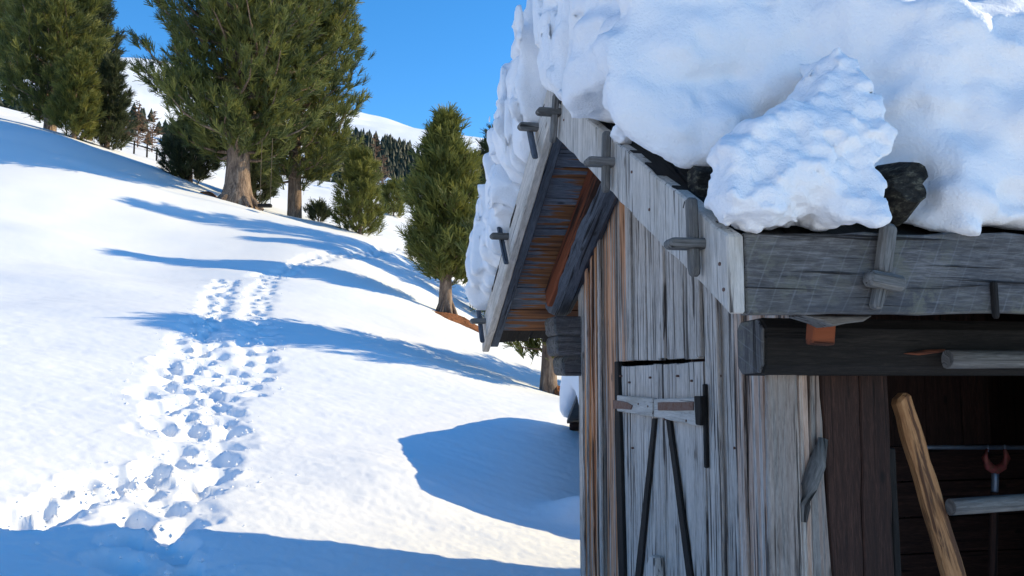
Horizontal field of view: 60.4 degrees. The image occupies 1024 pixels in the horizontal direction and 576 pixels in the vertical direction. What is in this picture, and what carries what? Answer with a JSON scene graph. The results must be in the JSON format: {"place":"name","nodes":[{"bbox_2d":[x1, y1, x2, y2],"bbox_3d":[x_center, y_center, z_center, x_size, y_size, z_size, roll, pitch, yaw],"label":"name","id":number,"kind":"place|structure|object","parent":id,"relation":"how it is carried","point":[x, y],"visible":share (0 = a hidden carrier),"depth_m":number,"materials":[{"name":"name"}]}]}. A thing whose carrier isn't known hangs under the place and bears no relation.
{"place":"outdoors","nodes":[
{"label":"outdoors","id":0,"kind":"place"},
{"bbox_2d":[0,57,579,575],"bbox_3d":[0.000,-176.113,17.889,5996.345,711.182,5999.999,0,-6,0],"label":"snow ground","id":1,"kind":"structure","parent":0,"point":[400,427],"depth_m":10.67,"materials":[{"name":"white snow"}]},
{"bbox_2d":[0,0,32,98],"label":"stone pine","id":2,"kind":"object","parent":1,"relation":"on","point":[2,2],"visible":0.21,"depth_m":59.27,"materials":[{"name":"green plant"}]},
{"bbox_2d":[0,0,118,131],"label":"stone pine","id":3,"kind":"object","parent":1,"relation":"on","point":[47,30],"visible":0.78,"depth_m":47.09,"materials":[{"name":"green plant"}]},
{"bbox_2d":[41,46,110,141],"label":"young pine","id":4,"kind":"object","parent":1,"relation":"on","point":[77,75],"visible":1,"depth_m":44.75,"materials":[{"name":"green plant"}]},
{"bbox_2d":[71,0,129,140],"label":"stone pine","id":5,"kind":"object","parent":1,"relation":"on","point":[118,37],"visible":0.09,"depth_m":53.51,"materials":[{"name":"green plant"}]},
{"bbox_2d":[82,52,141,149],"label":"spruce tree","id":6,"kind":"object","parent":1,"relation":"on","point":[116,102],"visible":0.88,"depth_m":46.91,"materials":[{"name":"green plant"}]},
{"bbox_2d":[125,115,137,137],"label":"larch tree","id":7,"kind":"object","parent":1,"relation":"on","point":[130,131],"visible":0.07,"depth_m":61.48,"materials":[{"name":"brown plant"}]},
{"bbox_2d":[126,100,153,146],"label":"larch tree","id":8,"kind":"object","parent":1,"relation":"on","point":[140,125],"visible":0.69,"depth_m":63.50,"materials":[{"name":"brown plant"}]},
{"bbox_2d":[120,140,165,159],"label":"rail fence","id":9,"kind":"object","parent":1,"relation":"on","point":[146,147],"visible":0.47,"depth_m":54.94,"materials":[{"name":"wood"}]},
{"bbox_2d":[0,271,298,575],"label":"snow crumbs","id":10,"kind":"object","parent":1,"relation":"on","point":[167,572],"visible":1,"depth_m":7.89,"materials":[{"name":"white snow"}]},
{"bbox_2d":[134,111,164,151],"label":"larch tree","id":11,"kind":"object","parent":1,"relation":"on","point":[147,130],"visible":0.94,"depth_m":61.33,"materials":[{"name":"brown plant"}]},
{"bbox_2d":[153,117,224,183],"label":"spruce tree","id":12,"kind":"object","parent":1,"relation":"on","point":[179,157],"visible":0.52,"depth_m":44.19,"materials":[{"name":"green plant"}]},
{"bbox_2d":[200,191,216,196],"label":"needle litter","id":13,"kind":"object","parent":1,"relation":"on","point":[208,193],"visible":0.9,"depth_m":38.52,"materials":[{"name":"brown plant"}]},
{"bbox_2d":[125,0,344,210],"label":"stone pine","id":14,"kind":"object","parent":1,"relation":"on","point":[242,34],"visible":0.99,"depth_m":37.92,"materials":[{"name":"green plant"}]},
{"bbox_2d":[258,138,272,207],"bbox_3d":[-10.401,-4.875,37.183,0.560,2.970,0.240,0,-6,0],"label":"swing","id":15,"kind":"object","parent":14,"relation":"hanging from","point":[264,205],"visible":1,"depth_m":37.09,"materials":[{"name":"brown wood"}]},
{"bbox_2d":[0,85,480,189],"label":"distant forest","id":16,"kind":"object","parent":1,"relation":"on","point":[394,151],"visible":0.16,"depth_m":418.93,"materials":[{"name":"green plant"}]},
{"bbox_2d":[250,156,282,203],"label":"spruce tree","id":17,"kind":"object","parent":1,"relation":"on","point":[255,186],"visible":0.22,"depth_m":47.46,"materials":[{"name":"green plant"}]},
{"bbox_2d":[212,0,376,217],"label":"stone pine","id":18,"kind":"object","parent":1,"relation":"on","point":[326,153],"visible":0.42,"depth_m":43.30,"materials":[{"name":"green plant"}]},
{"bbox_2d":[301,197,332,222],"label":"shrub","id":19,"kind":"object","parent":1,"relation":"on","point":[316,209],"visible":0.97,"depth_m":43.43,"materials":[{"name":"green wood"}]},
{"bbox_2d":[327,143,390,235],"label":"young pine","id":20,"kind":"object","parent":1,"relation":"on","point":[361,187],"visible":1,"depth_m":42.19,"materials":[{"name":"green plant"}]},
{"bbox_2d":[370,133,387,184],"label":"larch tree","id":21,"kind":"object","parent":1,"relation":"on","point":[376,148],"visible":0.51,"depth_m":71.52,"materials":[{"name":"plant"}]},
{"bbox_2d":[379,155,393,183],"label":"larch tree","id":22,"kind":"object","parent":1,"relation":"on","point":[386,158],"visible":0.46,"depth_m":75.39,"materials":[{"name":"brown plant"}]},
{"bbox_2d":[378,175,406,217],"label":"shrub","id":23,"kind":"object","parent":1,"relation":"on","point":[391,191],"visible":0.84,"depth_m":62.52,"materials":[{"name":"green plant"}]},
{"bbox_2d":[394,101,483,314],"bbox_3d":[-2.063,-2.430,27.854,3.246,7.164,3.308,3,-6,-24],"label":"stone pine","id":24,"kind":"object","parent":1,"relation":"on","point":[443,179],"visible":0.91,"depth_m":27.35,"materials":[{"name":"green plant"}]},
{"bbox_2d":[432,310,478,332],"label":"needle litter","id":25,"kind":"object","parent":1,"relation":"on","point":[461,320],"visible":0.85,"depth_m":26.60,"materials":[{"name":"brown plant"}]},
{"bbox_2d":[465,120,493,317],"bbox_3d":[-0.566,-2.287,33.409,2.975,8.307,3.141,0,-6,0],"label":"stone pine","id":26,"kind":"object","parent":1,"relation":"on","point":[483,145],"visible":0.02,"depth_m":33.48,"materials":[{"name":"green plant"}]},
{"bbox_2d":[456,175,557,393],"bbox_3d":[0.715,-0.335,17.143,3.650,5.290,3.901,0,-6,0],"label":"stone pine","id":27,"kind":"object","parent":1,"relation":"on","point":[548,381],"visible":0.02,"depth_m":16.86,"materials":[{"name":"green plant"}]},
{"bbox_2d":[554,385,559,395],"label":"needle litter","id":28,"kind":"object","parent":1,"relation":"on","point":[557,391],"visible":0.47,"depth_m":16.71,"materials":[{"name":"brown plant"}]},
{"bbox_2d":[567,395,578,430],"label":"shed","id":29,"kind":"structure","parent":1,"relation":"on","point":[573,420],"depth_m":11.38,"materials":[{"name":"grey wood"}]},
{"bbox_2d":[559,376,578,417],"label":"snow","id":30,"kind":"structure","parent":29,"relation":"on","point":[569,388],"depth_m":10.78,"materials":[{"name":"white snow"}]},
{"bbox_2d":[470,90,1023,575],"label":"wooden hut","id":31,"kind":"object","parent":1,"relation":"on","point":[738,390],"visible":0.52,"depth_m":3.58,"materials":[{"name":"grey wood"}]},
{"bbox_2d":[610,125,631,143],"bbox_3d":[0.426,-0.591,3.401,0.094,0.087,0.089,0,-6,0],"label":"snow lump","id":32,"kind":"object","parent":31,"relation":"on","point":[617,134],"visible":0.55,"depth_m":3.37,"materials":[{"name":"white snow"}]},
{"bbox_2d":[613,362,709,575],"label":"door","id":33,"kind":"structure","parent":31,"relation":"in","point":[666,483],"depth_m":4.22,"materials":[{"name":"grey wood"}]},
{"bbox_2d":[465,0,1023,309],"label":"roof snow","id":34,"kind":"structure","parent":31,"relation":"on","point":[686,84],"depth_m":2.80,"materials":[{"name":"white snow"}]},
{"bbox_2d":[704,48,897,233],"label":"snow block","id":35,"kind":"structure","parent":31,"relation":"on","point":[813,148],"depth_m":2.40,"materials":[{"name":"white snow"}]},
{"bbox_2d":[891,393,965,575],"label":"leaning timber","id":36,"kind":"object","parent":31,"relation":"attached to","point":[936,518],"visible":1,"depth_m":3.19,"materials":[{"name":"brown wood"}]},
{"bbox_2d":[927,445,1023,449],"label":"metal rail","id":37,"kind":"object","parent":31,"relation":"attached to","point":[992,447],"visible":0.7,"depth_m":3.87,"materials":[{"name":"metal"}]},
{"bbox_2d":[981,445,1010,575],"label":"hanging tool","id":38,"kind":"object","parent":37,"relation":"hanging from","point":[993,469],"visible":0.94,"depth_m":3.69,"materials":[{"name":"red paint"}]},
{"bbox_2d":[941,350,1023,368],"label":"wooden pole","id":39,"kind":"object","parent":31,"relation":"attached to","point":[968,359],"visible":1,"depth_m":2.94,"materials":[{"name":"grey wood"}]},
{"bbox_2d":[945,494,1023,515],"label":"wooden pole","id":40,"kind":"object","parent":31,"relation":"attached to","point":[983,504],"visible":1,"depth_m":3.18,"materials":[{"name":"grey wood"}]},
{"bbox_2d":[100,0,526,137],"label":"sky","id":41,"kind":"structure","parent":0,"point":[431,53],"materials":[{"name":"blue"}]}
]}

